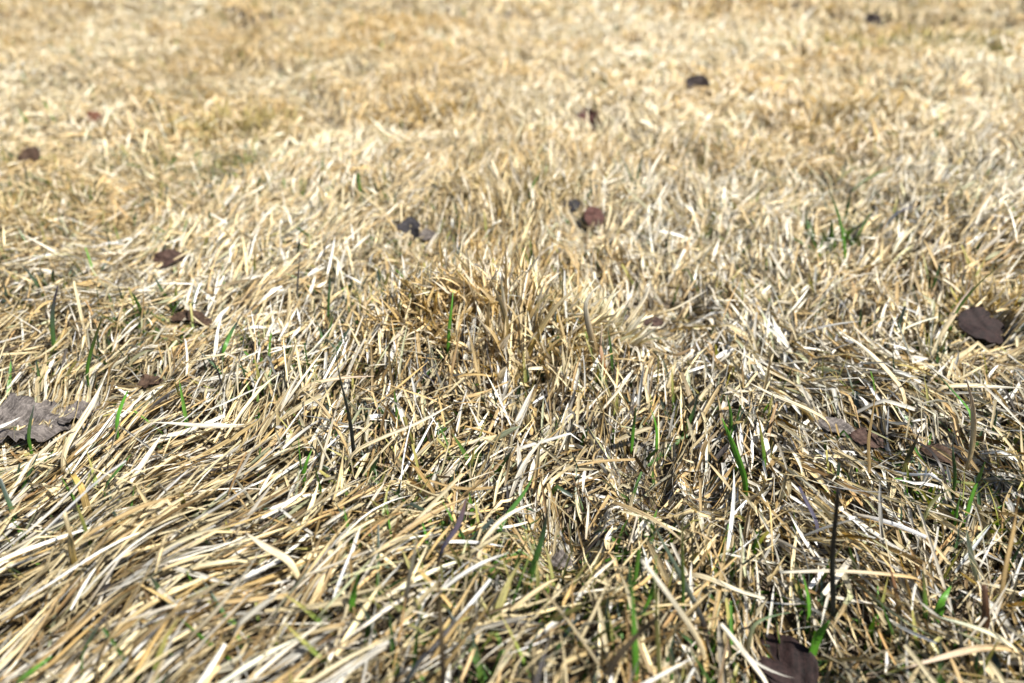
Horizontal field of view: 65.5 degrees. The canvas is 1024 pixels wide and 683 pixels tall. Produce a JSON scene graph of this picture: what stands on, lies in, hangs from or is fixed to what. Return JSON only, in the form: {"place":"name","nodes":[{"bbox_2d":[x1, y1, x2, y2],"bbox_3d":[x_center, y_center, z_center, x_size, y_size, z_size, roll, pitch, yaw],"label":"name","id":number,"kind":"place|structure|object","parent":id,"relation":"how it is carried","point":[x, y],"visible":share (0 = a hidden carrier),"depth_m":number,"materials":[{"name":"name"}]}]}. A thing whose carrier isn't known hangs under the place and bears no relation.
{"place":"outdoors","nodes":[
{"label":"outdoors","id":0,"kind":"place"},
{"bbox_2d":[0,0,1023,682],"bbox_3d":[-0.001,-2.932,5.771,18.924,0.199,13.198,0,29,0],"label":"dry grass","id":1,"kind":"structure","parent":0,"point":[984,124],"depth_m":0.56,"materials":[{"name":"plant"}]},
{"bbox_2d":[17,147,40,168],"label":"dead leaf","id":2,"kind":"object","parent":1,"relation":"on","point":[32,154],"visible":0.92,"depth_m":0.90,"materials":[{"name":"brown plant"}]},
{"bbox_2d":[27,406,33,453],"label":"grass shoot","id":3,"kind":"object","parent":1,"relation":"on","point":[29,434],"depth_m":0.45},
{"bbox_2d":[16,656,51,682],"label":"grass shoot","id":4,"kind":"object","parent":1,"relation":"on","point":[22,677],"depth_m":0.28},
{"bbox_2d":[0,392,81,442],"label":"dead leaf","id":5,"kind":"object","parent":1,"relation":"on","point":[13,406],"visible":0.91,"depth_m":0.47,"materials":[{"name":"dried leaf"}]},
{"bbox_2d":[29,426,77,479],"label":"straw","id":6,"kind":"object","parent":1,"relation":"on","point":[44,449],"visible":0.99,"depth_m":0.40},
{"bbox_2d":[50,286,58,365],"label":"grass shoot","id":7,"kind":"object","parent":1,"relation":"on","point":[52,326],"depth_m":0.52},
{"bbox_2d":[62,511,78,571],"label":"straw","id":8,"kind":"object","parent":1,"relation":"on","point":[72,552],"visible":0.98,"depth_m":0.33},
{"bbox_2d":[57,400,99,423],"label":"dead leaf","id":9,"kind":"object","parent":1,"relation":"on","point":[68,418],"visible":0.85,"depth_m":0.47,"materials":[{"name":"plant"}]},
{"bbox_2d":[61,380,103,474],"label":"straw","id":10,"kind":"object","parent":1,"relation":"on","point":[79,424],"visible":1,"depth_m":0.41,"materials":[{"name":"plant"}]},
{"bbox_2d":[71,473,93,524],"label":"straw","id":11,"kind":"object","parent":1,"relation":"on","point":[84,498],"visible":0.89,"depth_m":0.37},
{"bbox_2d":[85,316,102,387],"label":"grass shoot","id":12,"kind":"object","parent":1,"relation":"on","point":[90,355],"depth_m":0.47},
{"bbox_2d":[85,111,102,122],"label":"dead leaf","id":13,"kind":"object","parent":1,"relation":"on","point":[95,115],"visible":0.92,"depth_m":1.08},
{"bbox_2d":[80,608,110,676],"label":"grass shoot","id":14,"kind":"object","parent":1,"relation":"on","point":[86,645],"depth_m":0.29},
{"bbox_2d":[104,454,130,502],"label":"grass shoot","id":15,"kind":"object","parent":1,"relation":"on","point":[115,473],"depth_m":0.37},
{"bbox_2d":[115,390,127,446],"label":"grass shoot","id":16,"kind":"object","parent":1,"relation":"on","point":[119,414],"depth_m":0.42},
{"bbox_2d":[95,529,171,682],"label":"straw","id":17,"kind":"object","parent":1,"relation":"on","point":[118,621],"visible":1,"depth_m":0.29,"materials":[{"name":"plant"}]},
{"bbox_2d":[137,374,164,388],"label":"dead leaf","id":18,"kind":"object","parent":1,"relation":"on","point":[145,380],"visible":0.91,"depth_m":0.49,"materials":[{"name":"brown plant"}]},
{"bbox_2d":[152,249,185,271],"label":"dead leaf","id":19,"kind":"object","parent":1,"relation":"on","point":[166,257],"visible":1,"depth_m":0.67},
{"bbox_2d":[127,560,249,669],"bbox_3d":[-0.120,0.103,0.299,0.052,0.023,0.005,-22,36,-34],"label":"straw","id":20,"kind":"object","parent":1,"relation":"on","point":[161,621],"visible":1,"depth_m":0.29,"materials":[{"name":"plant"}]},
{"bbox_2d":[164,310,212,325],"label":"dead leaf","id":21,"kind":"object","parent":1,"relation":"on","point":[186,314],"visible":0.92,"depth_m":0.56,"materials":[{"name":"brown plant"}]},
{"bbox_2d":[182,549,261,666],"bbox_3d":[-0.107,0.101,0.303,0.008,0.021,0.046,15,32,25],"label":"straw","id":22,"kind":"object","parent":1,"relation":"on","point":[208,617],"visible":1,"depth_m":0.29,"materials":[{"name":"plant"}]},
{"bbox_2d":[221,318,239,368],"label":"grass shoot","id":23,"kind":"object","parent":1,"relation":"on","point":[228,338],"depth_m":0.49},
{"bbox_2d":[162,95,310,145],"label":"grass tuft","id":24,"kind":"object","parent":1,"relation":"on","point":[225,108],"visible":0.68,"depth_m":1.08,"materials":[{"name":"plant"}]},
{"bbox_2d":[230,592,277,651],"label":"straw","id":25,"kind":"object","parent":1,"relation":"on","point":[251,612],"visible":1,"depth_m":0.29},
{"bbox_2d":[245,532,300,580],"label":"straw","id":26,"kind":"object","parent":1,"relation":"on","point":[287,560],"visible":1,"depth_m":0.32,"materials":[{"name":"plant"}]},
{"bbox_2d":[302,450,311,487],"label":"grass shoot","id":27,"kind":"object","parent":1,"relation":"on","point":[305,465],"depth_m":0.39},
{"bbox_2d":[300,388,348,456],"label":"straw","id":28,"kind":"object","parent":1,"relation":"on","point":[324,409],"visible":1,"depth_m":0.41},
{"bbox_2d":[327,266,330,317],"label":"grass shoot","id":29,"kind":"object","parent":1,"relation":"on","point":[328,301],"depth_m":0.55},
{"bbox_2d":[292,376,372,406],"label":"straw","id":30,"kind":"object","parent":1,"relation":"on","point":[321,381],"visible":0.98,"depth_m":0.46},
{"bbox_2d":[336,350,356,470],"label":"grass shoot","id":31,"kind":"object","parent":1,"relation":"on","point":[350,427],"depth_m":0.40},
{"bbox_2d":[348,574,358,625],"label":"grass shoot","id":32,"kind":"object","parent":1,"relation":"on","point":[352,598],"depth_m":0.30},
{"bbox_2d":[344,404,452,470],"bbox_3d":[-0.057,0.050,0.415,0.068,0.012,0.004,-22,36,-34],"label":"straw","id":33,"kind":"object","parent":1,"relation":"on","point":[358,449],"visible":1,"depth_m":0.41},
{"bbox_2d":[397,217,421,241],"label":"dead leaf","id":34,"kind":"object","parent":1,"relation":"on","point":[406,224],"visible":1,"depth_m":0.71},
{"bbox_2d":[402,529,417,636],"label":"grass shoot","id":35,"kind":"object","parent":1,"relation":"on","point":[408,583],"depth_m":0.30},
{"bbox_2d":[338,257,506,363],"bbox_3d":[-0.058,-0.025,0.526,0.098,0.053,0.095,-21,35,-33],"label":"grass tuft","id":36,"kind":"object","parent":1,"relation":"on","point":[396,314],"visible":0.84,"depth_m":0.52,"materials":[{"name":"plant"}]},
{"bbox_2d":[419,228,436,240],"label":"dead leaf","id":37,"kind":"object","parent":1,"relation":"on","point":[426,234],"visible":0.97,"depth_m":0.72,"materials":[{"name":"plant"}]},
{"bbox_2d":[403,614,457,682],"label":"grass shoot","id":38,"kind":"object","parent":1,"relation":"on","point":[418,663],"depth_m":0.28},
{"bbox_2d":[352,78,525,132],"bbox_3d":[-0.098,-0.328,1.112,0.247,0.061,0.146,0,29,0],"label":"grass tuft","id":39,"kind":"object","parent":1,"relation":"on","point":[424,100],"visible":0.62,"depth_m":1.11,"materials":[{"name":"plant"}]},
{"bbox_2d":[437,560,444,682],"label":"grass shoot","id":40,"kind":"object","parent":1,"relation":"on","point":[441,635],"depth_m":0.27,"materials":[{"name":"plant"}]},
{"bbox_2d":[447,292,452,368],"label":"grass shoot","id":41,"kind":"object","parent":1,"relation":"on","point":[449,331],"depth_m":0.49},
{"bbox_2d":[436,496,466,567],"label":"grass shoot","id":42,"kind":"object","parent":1,"relation":"on","point":[453,532],"depth_m":0.33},
{"bbox_2d":[488,276,508,364],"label":"straw","id":43,"kind":"object","parent":1,"relation":"on","point":[503,311],"visible":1,"depth_m":0.50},
{"bbox_2d":[427,154,574,217],"bbox_3d":[-0.011,-0.148,0.752,0.144,0.044,0.099,0,29,0],"label":"grass tuft","id":44,"kind":"object","parent":1,"relation":"on","point":[493,173],"visible":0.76,"depth_m":0.75,"materials":[{"name":"plant"}]},
{"bbox_2d":[475,503,534,563],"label":"straw","id":45,"kind":"object","parent":1,"relation":"on","point":[495,525],"visible":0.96,"depth_m":0.35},
{"bbox_2d":[359,518,661,670],"bbox_3d":[-0.003,0.100,0.316,0.102,0.043,0.086,-17,33,-28],"label":"grass tuft","id":46,"kind":"object","parent":1,"relation":"on","point":[501,600],"visible":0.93,"depth_m":0.32,"materials":[{"name":"plant"}]},
{"bbox_2d":[496,476,532,546],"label":"grass shoot","id":47,"kind":"object","parent":1,"relation":"on","point":[516,503],"depth_m":0.37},
{"bbox_2d":[402,246,637,392],"bbox_3d":[0.005,-0.018,0.517,0.155,0.077,0.115,0,29,0],"label":"grass tuft","id":48,"kind":"object","parent":1,"relation":"on","point":[486,283],"visible":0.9,"depth_m":0.51,"materials":[{"name":"plant"}]},
{"bbox_2d":[525,500,549,592],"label":"grass shoot","id":49,"kind":"object","parent":1,"relation":"on","point":[535,560],"depth_m":0.32,"materials":[{"name":"plant"}]},
{"bbox_2d":[526,286,577,360],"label":"straw","id":50,"kind":"object","parent":1,"relation":"on","point":[544,323],"visible":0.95,"depth_m":0.50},
{"bbox_2d":[551,549,572,568],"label":"dead leaf","id":51,"kind":"object","parent":1,"relation":"on","point":[557,557],"visible":0.94,"depth_m":0.37,"materials":[{"name":"plant"}]},
{"bbox_2d":[564,199,580,213],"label":"dead leaf","id":52,"kind":"object","parent":1,"relation":"on","point":[575,202],"visible":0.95,"depth_m":0.76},
{"bbox_2d":[576,107,598,130],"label":"dead leaf","id":53,"kind":"object","parent":1,"relation":"on","point":[591,117],"visible":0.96,"depth_m":1.08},
{"bbox_2d":[583,286,598,364],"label":"straw","id":54,"kind":"object","parent":1,"relation":"on","point":[589,328],"visible":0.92,"depth_m":0.50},
{"bbox_2d":[584,206,603,226],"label":"dead leaf","id":55,"kind":"object","parent":1,"relation":"on","point":[591,213],"visible":1,"depth_m":0.74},
{"bbox_2d":[531,273,665,354],"bbox_3d":[0.056,-0.020,0.540,0.091,0.055,0.076,-11,31,-20],"label":"grass tuft","id":56,"kind":"object","parent":1,"relation":"on","point":[632,328],"visible":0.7,"depth_m":0.54,"materials":[{"name":"plant"}]},
{"bbox_2d":[599,327,605,383],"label":"straw","id":57,"kind":"object","parent":1,"relation":"on","point":[602,357],"visible":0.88,"depth_m":0.50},
{"bbox_2d":[601,612,664,682],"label":"grass shoot","id":58,"kind":"object","parent":1,"relation":"on","point":[619,655],"depth_m":0.28,"materials":[{"name":"plant"}]},
{"bbox_2d":[630,409,635,453],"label":"grass shoot","id":59,"kind":"object","parent":1,"relation":"on","point":[632,435],"depth_m":0.45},
{"bbox_2d":[616,281,650,344],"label":"straw","id":60,"kind":"object","parent":1,"relation":"on","point":[638,307],"visible":0.95,"depth_m":0.56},
{"bbox_2d":[630,565,638,681],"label":"grass shoot","id":61,"kind":"object","parent":1,"relation":"on","point":[635,654],"depth_m":0.29,"materials":[{"name":"plant"}]},
{"bbox_2d":[604,502,689,547],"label":"straw","id":62,"kind":"object","parent":1,"relation":"on","point":[641,513],"visible":0.96,"depth_m":0.37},
{"bbox_2d":[639,555,656,624],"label":"grass shoot","id":63,"kind":"object","parent":1,"relation":"on","point":[650,596],"depth_m":0.31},
{"bbox_2d":[643,314,663,325],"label":"dead leaf","id":64,"kind":"object","parent":1,"relation":"on","point":[656,321],"visible":0.66,"depth_m":0.61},
{"bbox_2d":[651,410,657,449],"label":"grass shoot","id":65,"kind":"object","parent":1,"relation":"on","point":[656,438],"depth_m":0.45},
{"bbox_2d":[654,575,661,682],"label":"grass shoot","id":66,"kind":"object","parent":1,"relation":"on","point":[658,650],"depth_m":0.28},
{"bbox_2d":[641,559,706,667],"bbox_3d":[0.064,0.109,0.311,0.031,0.058,0.007,0,29,0],"label":"straw","id":67,"kind":"object","parent":1,"relation":"on","point":[680,611],"visible":1,"depth_m":0.30,"materials":[{"name":"plant"}]},
{"bbox_2d":[648,290,706,324],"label":"straw","id":68,"kind":"object","parent":1,"relation":"on","point":[680,305],"visible":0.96,"depth_m":0.57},
{"bbox_2d":[679,508,684,635],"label":"grass shoot","id":69,"kind":"object","parent":1,"relation":"on","point":[682,571],"depth_m":0.32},
{"bbox_2d":[655,527,709,653],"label":"grass shoot","id":70,"kind":"object","parent":1,"relation":"on","point":[691,598],"depth_m":0.32,"materials":[{"name":"plant"}]},
{"bbox_2d":[685,74,709,97],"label":"dead leaf","id":71,"kind":"object","parent":1,"relation":"on","point":[701,80],"visible":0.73,"depth_m":1.23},
{"bbox_2d":[679,572,764,599],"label":"straw","id":72,"kind":"object","parent":1,"relation":"on","point":[715,580],"visible":0.89,"depth_m":0.34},
{"bbox_2d":[727,397,732,435],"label":"grass shoot","id":73,"kind":"object","parent":1,"relation":"on","point":[730,422],"depth_m":0.45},
{"bbox_2d":[722,419,747,495],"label":"grass shoot","id":74,"kind":"object","parent":1,"relation":"on","point":[740,465],"depth_m":0.41,"materials":[{"name":"plant"}]},
{"bbox_2d":[720,623,767,682],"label":"straw","id":75,"kind":"object","parent":1,"relation":"on","point":[749,659],"visible":1,"depth_m":0.32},
{"bbox_2d":[756,412,765,476],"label":"grass shoot","id":76,"kind":"object","parent":1,"relation":"on","point":[763,449],"depth_m":0.42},
{"bbox_2d":[728,345,802,401],"bbox_3d":[0.157,0.021,0.500,0.010,0.017,0.057,-25,38,-38],"label":"straw","id":77,"kind":"object","parent":1,"relation":"on","point":[773,373],"visible":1,"depth_m":0.49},
{"bbox_2d":[743,612,789,667],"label":"grass shoot","id":78,"kind":"object","parent":1,"relation":"on","point":[750,634],"depth_m":0.33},
{"bbox_2d":[753,633,818,682],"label":"dead leaf","id":79,"kind":"object","parent":1,"relation":"on","point":[797,662],"visible":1,"depth_m":0.33,"materials":[{"name":"plant"}]},
{"bbox_2d":[748,382,832,437],"bbox_3d":[0.160,0.041,0.461,0.052,0.021,0.009,16,33,26],"label":"straw","id":80,"kind":"object","parent":1,"relation":"on","point":[797,404],"visible":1,"depth_m":0.46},
{"bbox_2d":[734,568,861,648],"bbox_3d":[0.123,0.118,0.343,0.050,0.025,0.030,-16,33,-26],"label":"grass tuft","id":81,"kind":"object","parent":1,"relation":"on","point":[810,576],"visible":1,"depth_m":0.35,"materials":[{"name":"plant"}]},
{"bbox_2d":[803,576,810,633],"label":"grass shoot","id":82,"kind":"object","parent":1,"relation":"on","point":[808,608],"depth_m":0.34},
{"bbox_2d":[797,486,818,547],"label":"grass shoot","id":83,"kind":"object","parent":1,"relation":"on","point":[810,509],"depth_m":0.38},
{"bbox_2d":[809,620,829,655],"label":"grass shoot","id":84,"kind":"object","parent":1,"relation":"on","point":[818,635],"depth_m":0.33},
{"bbox_2d":[829,487,839,633],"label":"grass shoot","id":85,"kind":"object","parent":1,"relation":"on","point":[832,555],"depth_m":0.33,"materials":[{"name":"plant"}]},
{"bbox_2d":[786,210,882,256],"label":"grass tuft","id":86,"kind":"object","parent":1,"relation":"on","point":[847,235],"visible":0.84,"depth_m":0.70,"materials":[{"name":"green grass"}]},
{"bbox_2d":[741,85,928,131],"bbox_3d":[0.443,-0.320,1.097,0.260,0.056,0.142,0,29,0],"label":"grass tuft","id":87,"kind":"object","parent":1,"relation":"on","point":[861,102],"visible":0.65,"depth_m":1.09,"materials":[{"name":"plant"}]},
{"bbox_2d":[824,177,845,267],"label":"grass shoot","id":88,"kind":"object","parent":1,"relation":"on","point":[842,231],"depth_m":0.67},
{"bbox_2d":[818,416,854,436],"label":"dead leaf","id":89,"kind":"object","parent":1,"relation":"on","point":[842,424],"visible":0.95,"depth_m":0.48,"materials":[{"name":"plant"}]},
{"bbox_2d":[843,187,851,222],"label":"grass shoot","id":90,"kind":"object","parent":1,"relation":"on","point":[847,206],"depth_m":0.74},
{"bbox_2d":[779,569,926,591],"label":"straw","id":91,"kind":"object","parent":1,"relation":"on","point":[852,571],"visible":0.88,"depth_m":0.35,"materials":[{"name":"plant"}]},
{"bbox_2d":[847,427,884,447],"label":"dead leaf","id":92,"kind":"object","parent":1,"relation":"on","point":[859,435],"visible":0.93,"depth_m":0.47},
{"bbox_2d":[866,390,875,486],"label":"straw","id":93,"kind":"object","parent":1,"relation":"on","point":[868,446],"visible":0.98,"depth_m":0.41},
{"bbox_2d":[838,330,906,408],"bbox_3d":[0.226,0.016,0.503,0.005,0.018,0.072,-7,30,-12],"label":"straw","id":94,"kind":"object","parent":1,"relation":"on","point":[885,368],"visible":1,"depth_m":0.49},
{"bbox_2d":[864,12,882,27],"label":"dead leaf","id":95,"kind":"object","parent":1,"relation":"on","point":[871,17],"visible":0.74,"depth_m":2.00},
{"bbox_2d":[889,566,901,633],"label":"grass shoot","id":96,"kind":"object","parent":1,"relation":"on","point":[898,603],"depth_m":0.34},
{"bbox_2d":[878,206,919,240],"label":"grass shoot","id":97,"kind":"object","parent":1,"relation":"on","point":[893,216],"depth_m":0.71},
{"bbox_2d":[784,16,1023,54],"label":"grass tuft","id":98,"kind":"object","parent":1,"relation":"on","point":[918,35],"visible":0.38,"depth_m":1.58,"materials":[{"name":"plant"}]},
{"bbox_2d":[897,428,920,486],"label":"grass shoot","id":99,"kind":"object","parent":1,"relation":"on","point":[909,453],"depth_m":0.42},
{"bbox_2d":[889,435,945,490],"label":"grass shoot","id":100,"kind":"object","parent":1,"relation":"on","point":[936,459],"depth_m":0.42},
{"bbox_2d":[921,570,927,633],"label":"grass shoot","id":101,"kind":"object","parent":1,"relation":"on","point":[925,602],"depth_m":0.34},
{"bbox_2d":[914,487,952,542],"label":"grass shoot","id":102,"kind":"object","parent":1,"relation":"on","point":[930,505],"depth_m":0.39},
{"bbox_2d":[929,586,950,638],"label":"grass shoot","id":103,"kind":"object","parent":1,"relation":"on","point":[939,607],"depth_m":0.34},
{"bbox_2d":[919,443,963,468],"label":"dead leaf","id":104,"kind":"object","parent":1,"relation":"on","point":[941,457],"visible":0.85,"depth_m":0.45,"materials":[{"name":"brown plant"}]},
{"bbox_2d":[922,360,970,425],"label":"grass shoot","id":105,"kind":"object","parent":1,"relation":"on","point":[961,400],"depth_m":0.47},
{"bbox_2d":[949,438,956,503],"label":"grass shoot","id":106,"kind":"object","parent":1,"relation":"on","point":[954,473],"depth_m":0.41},
{"bbox_2d":[938,284,972,344],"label":"straw","id":107,"kind":"object","parent":1,"relation":"on","point":[948,323],"visible":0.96,"depth_m":0.56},
{"bbox_2d":[950,494,960,539],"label":"grass shoot","id":108,"kind":"object","parent":1,"relation":"on","point":[956,514],"depth_m":0.39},
{"bbox_2d":[899,267,1023,336],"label":"grass tuft","id":109,"kind":"object","parent":1,"relation":"on","point":[978,294],"visible":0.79,"depth_m":0.60,"materials":[{"name":"plant"}]},
{"bbox_2d":[913,475,1011,543],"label":"grass tuft","id":110,"kind":"object","parent":1,"relation":"on","point":[1000,529],"visible":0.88,"depth_m":0.40,"materials":[{"name":"plant"}]},
{"bbox_2d":[905,644,1022,668],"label":"straw","id":111,"kind":"object","parent":1,"relation":"on","point":[971,649],"visible":1,"depth_m":0.31,"materials":[{"name":"plant"}]},
{"bbox_2d":[965,378,976,469],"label":"straw","id":112,"kind":"object","parent":1,"relation":"on","point":[972,433],"visible":1,"depth_m":0.43,"materials":[{"name":"plant"}]},
{"bbox_2d":[959,462,984,538],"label":"grass shoot","id":113,"kind":"object","parent":1,"relation":"on","point":[971,497],"depth_m":0.39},
{"bbox_2d":[929,383,1019,399],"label":"straw","id":114,"kind":"object","parent":1,"relation":"on","point":[960,385],"visible":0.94,"depth_m":0.48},
{"bbox_2d":[949,262,1003,329],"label":"grass shoot","id":115,"kind":"object","parent":1,"relation":"on","point":[965,299],"depth_m":0.56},
{"bbox_2d":[936,616,1021,673],"bbox_3d":[0.190,0.123,0.323,0.035,0.017,0.003,14,32,23],"label":"straw","id":116,"kind":"object","parent":1,"relation":"on","point":[996,636],"visible":1,"depth_m":0.32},
{"bbox_2d":[955,307,1007,343],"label":"dead leaf","id":117,"kind":"object","parent":1,"relation":"on","point":[977,322],"visible":1,"depth_m":0.58,"materials":[{"name":"plant"}]},
{"bbox_2d":[978,585,989,639],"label":"grass shoot","id":118,"kind":"object","parent":1,"relation":"on","point":[985,611],"depth_m":0.33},
{"bbox_2d":[995,490,1019,627],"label":"straw","id":119,"kind":"object","parent":1,"relation":"on","point":[1006,564],"visible":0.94,"depth_m":0.33,"materials":[{"name":"plant"}]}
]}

